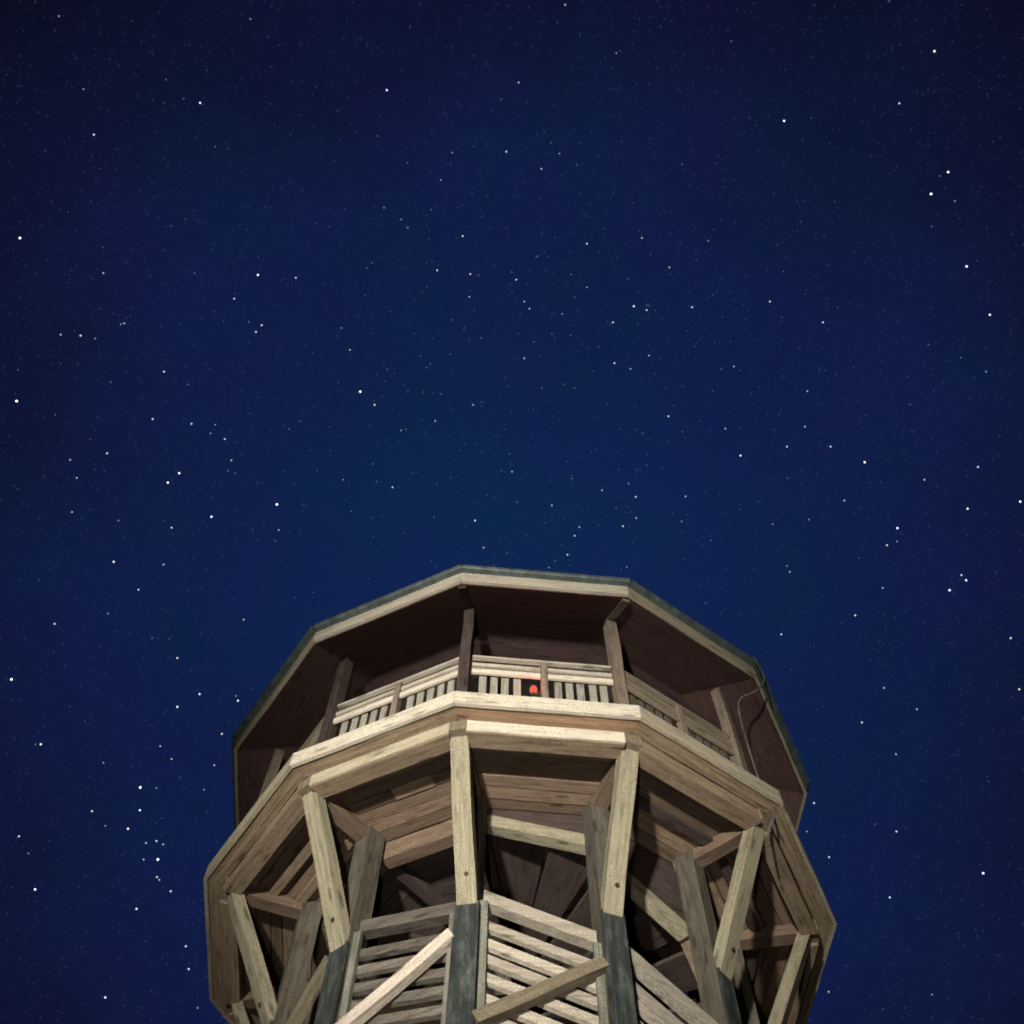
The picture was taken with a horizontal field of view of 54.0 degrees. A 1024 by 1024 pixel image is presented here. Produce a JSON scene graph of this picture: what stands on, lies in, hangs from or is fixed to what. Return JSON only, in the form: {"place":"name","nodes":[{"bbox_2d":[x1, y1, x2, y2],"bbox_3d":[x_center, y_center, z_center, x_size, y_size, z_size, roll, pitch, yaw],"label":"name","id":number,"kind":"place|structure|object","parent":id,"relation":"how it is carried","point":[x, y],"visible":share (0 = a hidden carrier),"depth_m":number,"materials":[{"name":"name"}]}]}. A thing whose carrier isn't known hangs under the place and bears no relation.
{"place":"outdoors","nodes":[
{"label":"outdoors","id":0,"kind":"place"},
{"bbox_2d":[0,0,1023,1023],"label":"sky","id":1,"kind":"structure","parent":0,"point":[312,312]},
{"bbox_2d":[203,564,836,1023],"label":"observation tower","id":2,"kind":"structure","parent":0,"point":[443,814],"depth_m":11.64,"materials":[{"name":"brown wood"}]},
{"bbox_2d":[530,685,540,696],"bbox_3d":[0.296,2.134,11.988,0.170,0.193,0.092,0,-65,0],"label":"red lamp","id":3,"kind":"object","parent":2,"relation":"attached to","point":[533,690],"visible":1,"depth_m":11.94,"materials":[{"name":"red glass"}]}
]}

